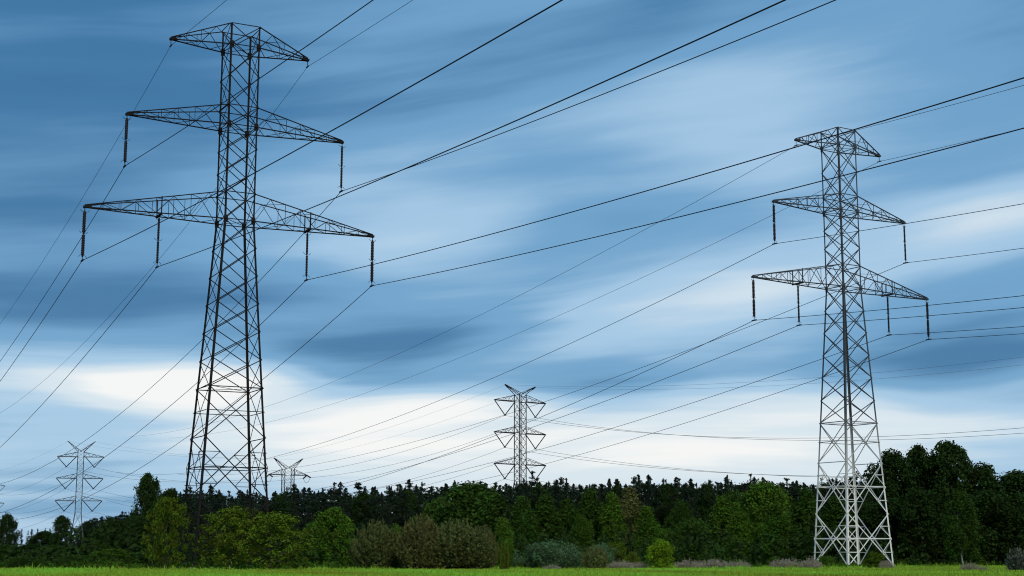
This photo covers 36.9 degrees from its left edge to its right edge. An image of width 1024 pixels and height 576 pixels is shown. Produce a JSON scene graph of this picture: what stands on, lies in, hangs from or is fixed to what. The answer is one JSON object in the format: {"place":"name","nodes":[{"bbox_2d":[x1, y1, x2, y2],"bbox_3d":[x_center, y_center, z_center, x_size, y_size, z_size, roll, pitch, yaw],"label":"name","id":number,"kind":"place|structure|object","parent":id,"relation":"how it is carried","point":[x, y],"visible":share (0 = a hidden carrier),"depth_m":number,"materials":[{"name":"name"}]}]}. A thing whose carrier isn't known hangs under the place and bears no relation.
{"place":"outdoors","nodes":[
{"label":"outdoors","id":0,"kind":"place"},
{"bbox_2d":[0,0,1023,545],"label":"sky","id":1,"kind":"structure","parent":0,"point":[71,71],"materials":[{"name":"blue"}]},
{"bbox_2d":[0,560,1023,575],"bbox_3d":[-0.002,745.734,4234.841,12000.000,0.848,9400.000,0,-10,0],"label":"ground","id":2,"kind":"structure","parent":0,"point":[578,570],"depth_m":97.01,"materials":[{"name":"green plant"}]},
{"bbox_2d":[0,512,20,546],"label":"broadleaf tree","id":3,"kind":"object","parent":2,"relation":"on","point":[6,537],"visible":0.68,"depth_m":226.73,"materials":[{"name":"green plant"}]},
{"bbox_2d":[0,556,51,567],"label":"bush","id":4,"kind":"object","parent":2,"relation":"on","point":[29,560],"visible":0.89,"depth_m":106.04,"materials":[{"name":"green plant"}]},
{"bbox_2d":[25,531,64,545],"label":"broadleaf tree","id":5,"kind":"object","parent":2,"relation":"on","point":[42,537],"visible":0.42,"depth_m":726.91,"materials":[{"name":"green plant"}]},
{"bbox_2d":[48,515,71,546],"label":"broadleaf tree","id":6,"kind":"object","parent":2,"relation":"on","point":[59,532],"visible":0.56,"depth_m":709.25,"materials":[{"name":"green plant"}]},
{"bbox_2d":[50,554,102,567],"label":"bush","id":7,"kind":"object","parent":2,"relation":"on","point":[78,557],"visible":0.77,"depth_m":107.81,"materials":[{"name":"green plant"}]},
{"bbox_2d":[55,441,103,547],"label":"distant pylon","id":8,"kind":"object","parent":2,"relation":"on","point":[85,456],"visible":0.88,"depth_m":650.17,"materials":[{"name":"grey metal"}]},
{"bbox_2d":[0,447,1010,512],"bbox_3d":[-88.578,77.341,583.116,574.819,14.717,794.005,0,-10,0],"label":"power cable","id":9,"kind":"object","parent":8,"relation":"hanging from","point":[533,452],"visible":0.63,"depth_m":425.80,"materials":[{"name":"grey metal"}]},
{"bbox_2d":[2,415,1017,493],"bbox_3d":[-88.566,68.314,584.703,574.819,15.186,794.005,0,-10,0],"label":"power cable","id":10,"kind":"object","parent":8,"relation":"hanging from","point":[570,425],"visible":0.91,"depth_m":427.67,"materials":[{"name":"grey metal"}]},
{"bbox_2d":[0,418,1019,494],"bbox_3d":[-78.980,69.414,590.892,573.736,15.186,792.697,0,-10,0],"label":"power cable","id":11,"kind":"object","parent":8,"relation":"hanging from","point":[593,426],"visible":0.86,"depth_m":429.33,"materials":[{"name":"grey metal"}]},
{"bbox_2d":[99,517,126,555],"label":"broadleaf tree","id":12,"kind":"object","parent":2,"relation":"on","point":[113,535],"visible":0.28,"depth_m":186.80,"materials":[{"name":"green plant"}]},
{"bbox_2d":[87,549,140,566],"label":"bush","id":13,"kind":"object","parent":2,"relation":"on","point":[103,552],"visible":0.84,"depth_m":110.02,"materials":[{"name":"green plant"}]},
{"bbox_2d":[114,514,157,563],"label":"broadleaf tree","id":14,"kind":"object","parent":2,"relation":"on","point":[130,524],"visible":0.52,"depth_m":147.40,"materials":[{"name":"green plant"}]},
{"bbox_2d":[128,472,163,563],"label":"broadleaf tree","id":15,"kind":"object","parent":2,"relation":"on","point":[148,498],"visible":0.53,"depth_m":182.88,"materials":[{"name":"green plant"}]},
{"bbox_2d":[140,497,191,567],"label":"broadleaf tree","id":16,"kind":"object","parent":2,"relation":"on","point":[168,510],"visible":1,"depth_m":104.53,"materials":[{"name":"green plant"}]},
{"bbox_2d":[153,487,189,561],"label":"broadleaf tree","id":17,"kind":"object","parent":2,"relation":"on","point":[171,492],"visible":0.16,"depth_m":187.88,"materials":[{"name":"green plant"}]},
{"bbox_2d":[79,22,375,568],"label":"lattice pylon","id":18,"kind":"object","parent":2,"relation":"on","point":[248,132],"visible":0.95,"depth_m":113.56,"materials":[{"name":"metal"}]},
{"bbox_2d":[0,0,372,360],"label":"power cable","id":19,"kind":"object","parent":18,"relation":"hanging from","point":[193,122],"visible":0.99,"depth_m":91.64,"materials":[{"name":"metal"}]},
{"bbox_2d":[2,1,410,411],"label":"earth wire","id":20,"kind":"object","parent":18,"relation":"hanging from","point":[232,167],"visible":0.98,"depth_m":130.30,"materials":[{"name":"metal"}]},
{"bbox_2d":[0,0,562,380],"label":"power cable","id":21,"kind":"object","parent":18,"relation":"hanging from","point":[318,138],"visible":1,"depth_m":63.06,"materials":[{"name":"metal"}]},
{"bbox_2d":[4,0,785,443],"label":"power cable","id":22,"kind":"object","parent":18,"relation":"hanging from","point":[466,142],"visible":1,"depth_m":62.76,"materials":[{"name":"metal"}]},
{"bbox_2d":[1,0,835,483],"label":"power cable","id":23,"kind":"object","parent":18,"relation":"hanging from","point":[467,146],"visible":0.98,"depth_m":91.32,"materials":[{"name":"metal"}]},
{"bbox_2d":[1,77,1023,512],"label":"power cable","id":24,"kind":"object","parent":18,"relation":"hanging from","point":[609,201],"visible":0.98,"depth_m":73.00,"materials":[{"name":"metal"}]},
{"bbox_2d":[15,128,1023,519],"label":"power cable","id":25,"kind":"object","parent":18,"relation":"hanging from","point":[615,232],"visible":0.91,"depth_m":82.98,"materials":[{"name":"metal"}]},
{"bbox_2d":[194,508,262,568],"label":"broadleaf tree","id":26,"kind":"object","parent":2,"relation":"on","point":[234,518],"visible":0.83,"depth_m":103.28,"materials":[{"name":"green plant"}]},
{"bbox_2d":[179,504,299,565],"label":"broadleaf tree","id":27,"kind":"object","parent":2,"relation":"on","point":[205,545],"visible":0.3,"depth_m":115.37,"materials":[{"name":"green plant"}]},
{"bbox_2d":[218,510,318,568],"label":"broadleaf tree","id":28,"kind":"object","parent":2,"relation":"on","point":[276,521],"visible":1,"depth_m":102.13,"materials":[{"name":"green plant"}]},
{"bbox_2d":[268,493,292,530],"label":"broadleaf tree","id":29,"kind":"object","parent":2,"relation":"on","point":[284,504],"visible":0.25,"depth_m":340.54,"materials":[{"name":"green plant"}]},
{"bbox_2d":[267,458,310,493],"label":"distant pylon","id":30,"kind":"object","parent":2,"relation":"on","point":[291,472],"visible":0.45,"depth_m":536.64,"materials":[{"name":"grey metal"}]},
{"bbox_2d":[286,490,301,538],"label":"pine tree","id":31,"kind":"object","parent":2,"relation":"on","point":[293,508],"visible":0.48,"depth_m":328.11,"materials":[{"name":"green plant"}]},
{"bbox_2d":[302,499,317,543],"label":"pine tree","id":32,"kind":"object","parent":2,"relation":"on","point":[309,518],"visible":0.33,"depth_m":309.52,"materials":[{"name":"green plant"}]},
{"bbox_2d":[304,506,355,565],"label":"broadleaf tree","id":33,"kind":"object","parent":2,"relation":"on","point":[329,522],"visible":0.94,"depth_m":125.75,"materials":[{"name":"green plant"}]},
{"bbox_2d":[349,491,380,534],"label":"broadleaf tree","id":34,"kind":"object","parent":2,"relation":"on","point":[356,508],"visible":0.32,"depth_m":339.92,"materials":[{"name":"green plant"}]},
{"bbox_2d":[346,519,398,568],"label":"willow bush","id":35,"kind":"object","parent":2,"relation":"on","point":[372,546],"visible":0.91,"depth_m":109.52,"materials":[{"name":"green plant"}]},
{"bbox_2d":[365,498,379,529],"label":"pine tree","id":36,"kind":"object","parent":2,"relation":"on","point":[373,515],"visible":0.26,"depth_m":334.52,"materials":[{"name":"green plant"}]},
{"bbox_2d":[376,495,391,529],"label":"pine tree","id":37,"kind":"object","parent":2,"relation":"on","point":[382,506],"visible":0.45,"depth_m":330.97,"materials":[{"name":"green plant"}]},
{"bbox_2d":[391,493,414,530],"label":"pine tree","id":38,"kind":"object","parent":2,"relation":"on","point":[401,509],"visible":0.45,"depth_m":309.96,"materials":[{"name":"green plant"}]},
{"bbox_2d":[394,490,423,530],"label":"broadleaf tree","id":39,"kind":"object","parent":2,"relation":"on","point":[413,499],"visible":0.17,"depth_m":340.65,"materials":[{"name":"green plant"}]},
{"bbox_2d":[393,513,444,568],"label":"willow bush","id":40,"kind":"object","parent":2,"relation":"on","point":[413,546],"visible":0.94,"depth_m":107.64,"materials":[{"name":"green plant"}]},
{"bbox_2d":[413,495,451,524],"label":"broadleaf tree","id":41,"kind":"object","parent":2,"relation":"on","point":[429,514],"visible":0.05,"depth_m":187.31,"materials":[{"name":"green plant"}]},
{"bbox_2d":[429,517,496,568],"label":"willow bush","id":42,"kind":"object","parent":2,"relation":"on","point":[468,547],"visible":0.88,"depth_m":107.99,"materials":[{"name":"green plant"}]},
{"bbox_2d":[422,480,512,540],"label":"broadleaf tree","id":43,"kind":"object","parent":2,"relation":"on","point":[469,495],"visible":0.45,"depth_m":168.95,"materials":[{"name":"green plant"}]},
{"bbox_2d":[477,524,498,568],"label":"willow bush","id":44,"kind":"object","parent":2,"relation":"on","point":[492,562],"visible":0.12,"depth_m":112.17,"materials":[{"name":"green plant"}]},
{"bbox_2d":[0,557,1005,569],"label":"weeds","id":45,"kind":"object","parent":2,"relation":"on","point":[203,565],"visible":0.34,"depth_m":109.12,"materials":[{"name":"green plant"}]},
{"bbox_2d":[499,540,509,569],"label":"bush","id":46,"kind":"object","parent":2,"relation":"on","point":[504,557],"visible":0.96,"depth_m":103.25,"materials":[{"name":"green plant"}]},
{"bbox_2d":[494,516,515,566],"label":"broadleaf tree","id":47,"kind":"object","parent":2,"relation":"on","point":[502,532],"visible":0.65,"depth_m":116.19,"materials":[{"name":"green plant"}]},
{"bbox_2d":[0,522,1018,567],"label":"undergrowth","id":48,"kind":"object","parent":2,"relation":"on","point":[640,552],"visible":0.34,"depth_m":138.91,"materials":[{"name":"green plant"}]},
{"bbox_2d":[60,480,979,559],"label":"woods","id":49,"kind":"object","parent":2,"relation":"on","point":[428,496],"visible":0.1,"depth_m":350.02,"materials":[{"name":"green plant"}]},
{"bbox_2d":[494,384,545,512],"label":"distant pylon","id":50,"kind":"object","parent":2,"relation":"on","point":[519,419],"visible":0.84,"depth_m":454.96,"materials":[{"name":"grey metal"}]},
{"bbox_2d":[0,357,1019,470],"bbox_3d":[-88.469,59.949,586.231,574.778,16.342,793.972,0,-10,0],"label":"earth wire","id":51,"kind":"object","parent":50,"relation":"hanging from","point":[574,386],"visible":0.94,"depth_m":412.75,"materials":[{"name":"grey metal"}]},
{"bbox_2d":[507,495,541,556],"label":"broadleaf tree","id":52,"kind":"object","parent":2,"relation":"on","point":[522,517],"visible":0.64,"depth_m":167.66,"materials":[{"name":"green plant"}]},
{"bbox_2d":[527,483,552,531],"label":"broadleaf tree","id":53,"kind":"object","parent":2,"relation":"on","point":[538,486],"visible":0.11,"depth_m":341.32,"materials":[{"name":"green plant"}]},
{"bbox_2d":[511,538,582,568],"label":"bush","id":54,"kind":"object","parent":2,"relation":"on","point":[570,557],"visible":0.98,"depth_m":115.45,"materials":[{"name":"green plant"}]},
{"bbox_2d":[532,493,566,560],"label":"broadleaf tree","id":55,"kind":"object","parent":2,"relation":"on","point":[546,514],"visible":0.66,"depth_m":172.63,"materials":[{"name":"green plant"}]},
{"bbox_2d":[554,497,575,543],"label":"broadleaf tree","id":56,"kind":"object","parent":2,"relation":"on","point":[566,512],"visible":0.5,"depth_m":175.65,"materials":[{"name":"green plant"}]},
{"bbox_2d":[568,514,595,551],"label":"birch tree","id":57,"kind":"object","parent":2,"relation":"on","point":[582,526],"visible":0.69,"depth_m":139.93,"materials":[{"name":"green plant"}]},
{"bbox_2d":[573,487,607,543],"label":"broadleaf tree","id":58,"kind":"object","parent":2,"relation":"on","point":[589,508],"visible":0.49,"depth_m":171.69,"materials":[{"name":"green plant"}]},
{"bbox_2d":[580,545,608,568],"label":"bush","id":59,"kind":"object","parent":2,"relation":"on","point":[596,559],"visible":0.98,"depth_m":113.79,"materials":[{"name":"green plant"}]},
{"bbox_2d":[589,541,620,566],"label":"bush","id":60,"kind":"object","parent":2,"relation":"on","point":[606,548],"visible":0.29,"depth_m":121.61,"materials":[{"name":"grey plant"}]},
{"bbox_2d":[596,492,628,554],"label":"broadleaf tree","id":61,"kind":"object","parent":2,"relation":"on","point":[610,518],"visible":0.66,"depth_m":167.68,"materials":[{"name":"green plant"}]},
{"bbox_2d":[607,541,626,564],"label":"bush","id":62,"kind":"object","parent":2,"relation":"on","point":[621,555],"visible":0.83,"depth_m":122.01,"materials":[{"name":"green plant"}]},
{"bbox_2d":[612,485,643,551],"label":"broadleaf tree","id":63,"kind":"object","parent":2,"relation":"on","point":[630,506],"visible":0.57,"depth_m":177.62,"materials":[{"name":"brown plant"}]},
{"bbox_2d":[631,505,661,554],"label":"broadleaf tree","id":64,"kind":"object","parent":2,"relation":"on","point":[649,525],"visible":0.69,"depth_m":161.62,"materials":[{"name":"green plant"}]},
{"bbox_2d":[644,538,675,568],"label":"bush","id":65,"kind":"object","parent":2,"relation":"on","point":[663,545],"visible":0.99,"depth_m":115.92,"materials":[{"name":"green plant"}]},
{"bbox_2d":[651,483,681,532],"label":"broadleaf tree","id":66,"kind":"object","parent":2,"relation":"on","point":[664,514],"visible":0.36,"depth_m":340.10,"materials":[{"name":"green plant"}]},
{"bbox_2d":[662,497,693,558],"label":"broadleaf tree","id":67,"kind":"object","parent":2,"relation":"on","point":[680,512],"visible":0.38,"depth_m":179.55,"materials":[{"name":"green plant"}]},
{"bbox_2d":[673,557,704,567],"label":"dead weed clump","id":68,"kind":"object","parent":2,"relation":"on","point":[683,565],"visible":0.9,"depth_m":119.70,"materials":[{"name":"grey plant"}]},
{"bbox_2d":[669,518,714,563],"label":"broadleaf tree","id":69,"kind":"object","parent":2,"relation":"on","point":[697,526],"visible":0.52,"depth_m":155.12,"materials":[{"name":"green plant"}]},
{"bbox_2d":[689,485,700,546],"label":"pine tree","id":70,"kind":"object","parent":2,"relation":"on","point":[693,503],"visible":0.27,"depth_m":329.65,"materials":[{"name":"green plant"}]},
{"bbox_2d":[694,482,717,537],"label":"broadleaf tree","id":71,"kind":"object","parent":2,"relation":"on","point":[702,509],"visible":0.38,"depth_m":340.70,"materials":[{"name":"green plant"}]},
{"bbox_2d":[695,559,727,568],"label":"dead weed clump","id":72,"kind":"object","parent":2,"relation":"on","point":[711,563],"visible":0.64,"depth_m":121.70,"materials":[{"name":"grey plant"}]},
{"bbox_2d":[705,495,735,561],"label":"broadleaf tree","id":73,"kind":"object","parent":2,"relation":"on","point":[720,517],"visible":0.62,"depth_m":161.66,"materials":[{"name":"green plant"}]},
{"bbox_2d":[712,488,745,541],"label":"broadleaf tree","id":74,"kind":"object","parent":2,"relation":"on","point":[731,495],"visible":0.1,"depth_m":193.93,"materials":[{"name":"green plant"}]},
{"bbox_2d":[723,510,758,564],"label":"broadleaf tree","id":75,"kind":"object","parent":2,"relation":"on","point":[741,526],"visible":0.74,"depth_m":153.58,"materials":[{"name":"green plant"}]},
{"bbox_2d":[730,478,792,559],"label":"broadleaf tree","id":76,"kind":"object","parent":2,"relation":"on","point":[754,498],"visible":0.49,"depth_m":182.02,"materials":[{"name":"green plant"}]},
{"bbox_2d":[759,503,793,563],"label":"broadleaf tree","id":77,"kind":"object","parent":2,"relation":"on","point":[778,522],"visible":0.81,"depth_m":149.62,"materials":[{"name":"green plant"}]},
{"bbox_2d":[769,557,801,567],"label":"dead weed clump","id":78,"kind":"object","parent":2,"relation":"on","point":[784,564],"visible":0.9,"depth_m":123.57,"materials":[{"name":"grey plant"}]},
{"bbox_2d":[777,527,825,561],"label":"broadleaf tree","id":79,"kind":"object","parent":2,"relation":"on","point":[801,530],"visible":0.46,"depth_m":149.16,"materials":[{"name":"green plant"}]},
{"bbox_2d":[786,487,828,554],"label":"broadleaf tree","id":80,"kind":"object","parent":2,"relation":"on","point":[803,511],"visible":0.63,"depth_m":165.72,"materials":[{"name":"green plant"}]},
{"bbox_2d":[801,556,821,568],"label":"dead weed clump","id":81,"kind":"object","parent":2,"relation":"on","point":[808,563],"visible":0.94,"depth_m":121.80,"materials":[{"name":"grey plant"}]},
{"bbox_2d":[819,528,852,561],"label":"broadleaf tree","id":82,"kind":"object","parent":2,"relation":"on","point":[829,552],"visible":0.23,"depth_m":168.76,"materials":[{"name":"green plant"}]},
{"bbox_2d":[820,495,858,562],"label":"broadleaf tree","id":83,"kind":"object","parent":2,"relation":"on","point":[835,513],"visible":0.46,"depth_m":175.35,"materials":[{"name":"green plant"}]},
{"bbox_2d":[751,127,929,566],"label":"lattice pylon","id":84,"kind":"object","parent":2,"relation":"on","point":[845,362],"visible":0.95,"depth_m":140.87,"materials":[{"name":"metal"}]},
{"bbox_2d":[108,295,1023,512],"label":"power cable","id":85,"kind":"object","parent":84,"relation":"hanging from","point":[667,361],"visible":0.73,"depth_m":144.65,"materials":[{"name":"metal"}]},
{"bbox_2d":[118,203,1023,474],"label":"power cable","id":86,"kind":"object","parent":84,"relation":"hanging from","point":[656,302],"visible":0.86,"depth_m":152.24,"materials":[{"name":"metal"}]},
{"bbox_2d":[128,307,1023,504],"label":"power cable","id":87,"kind":"object","parent":84,"relation":"hanging from","point":[668,377],"visible":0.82,"depth_m":153.75,"materials":[{"name":"metal"}]},
{"bbox_2d":[130,85,1023,436],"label":"earth wire","id":88,"kind":"object","parent":84,"relation":"hanging from","point":[674,213],"visible":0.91,"depth_m":162.02,"materials":[{"name":"metal"}]},
{"bbox_2d":[178,135,993,437],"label":"earth wire","id":89,"kind":"object","parent":84,"relation":"hanging from","point":[657,270],"visible":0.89,"depth_m":179.37,"materials":[{"name":"metal"}]},
{"bbox_2d":[181,248,1022,474],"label":"power cable","id":90,"kind":"object","parent":84,"relation":"hanging from","point":[684,351],"visible":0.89,"depth_m":178.97,"materials":[{"name":"metal"}]},
{"bbox_2d":[245,326,1023,504],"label":"power cable","id":91,"kind":"object","parent":84,"relation":"hanging from","point":[693,402],"visible":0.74,"depth_m":170.61,"materials":[{"name":"metal"}]},
{"bbox_2d":[256,333,1023,508],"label":"power cable","id":92,"kind":"object","parent":84,"relation":"hanging from","point":[696,419],"visible":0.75,"depth_m":180.04,"materials":[{"name":"metal"}]},
{"bbox_2d":[849,500,874,553],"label":"broadleaf tree","id":93,"kind":"object","parent":2,"relation":"on","point":[862,511],"visible":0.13,"depth_m":179.61,"materials":[{"name":"green plant"}]},
{"bbox_2d":[862,552,885,567],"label":"bush","id":94,"kind":"object","parent":2,"relation":"on","point":[874,557],"visible":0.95,"depth_m":125.79,"materials":[{"name":"green plant"}]},
{"bbox_2d":[849,497,921,562],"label":"broadleaf tree","id":95,"kind":"object","parent":2,"relation":"on","point":[875,510],"visible":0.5,"depth_m":168.89,"materials":[{"name":"green plant"}]},
{"bbox_2d":[857,448,926,562],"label":"broadleaf tree","id":96,"kind":"object","parent":2,"relation":"on","point":[895,467],"visible":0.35,"depth_m":187.83,"materials":[{"name":"green plant"}]},
{"bbox_2d":[882,486,952,563],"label":"broadleaf tree","id":97,"kind":"object","parent":2,"relation":"on","point":[923,504],"visible":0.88,"depth_m":166.63,"materials":[{"name":"green plant"}]},
{"bbox_2d":[899,443,940,546],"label":"broadleaf tree","id":98,"kind":"object","parent":2,"relation":"on","point":[917,455],"visible":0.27,"depth_m":193.68,"materials":[{"name":"green plant"}]},
{"bbox_2d":[916,439,977,563],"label":"broadleaf tree","id":99,"kind":"object","parent":2,"relation":"on","point":[945,469],"visible":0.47,"depth_m":189.49,"materials":[{"name":"green plant"}]},
{"bbox_2d":[942,488,982,564],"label":"birch tree","id":100,"kind":"object","parent":2,"relation":"on","point":[957,530],"visible":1,"depth_m":147.74,"materials":[{"name":"green plant"}]},
{"bbox_2d":[957,461,1002,562],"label":"broadleaf tree","id":101,"kind":"object","parent":2,"relation":"on","point":[983,477],"visible":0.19,"depth_m":189.30,"materials":[{"name":"green plant"}]},
{"bbox_2d":[954,488,1023,565],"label":"broadleaf tree","id":102,"kind":"object","parent":2,"relation":"on","point":[984,501],"visible":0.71,"depth_m":164.03,"materials":[{"name":"green plant"}]},
{"bbox_2d":[983,493,1023,558],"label":"broadleaf tree","id":103,"kind":"object","parent":2,"relation":"on","point":[1018,501],"visible":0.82,"depth_m":163.25,"materials":[{"name":"green plant"}]},
{"bbox_2d":[986,469,1023,560],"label":"broadleaf tree","id":104,"kind":"object","parent":2,"relation":"on","point":[1011,483],"visible":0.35,"depth_m":185.42,"materials":[{"name":"green plant"}]},
{"bbox_2d":[1004,547,1023,570],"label":"bush","id":105,"kind":"object","parent":2,"relation":"on","point":[1015,562],"visible":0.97,"depth_m":102.05,"materials":[{"name":"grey plant"}]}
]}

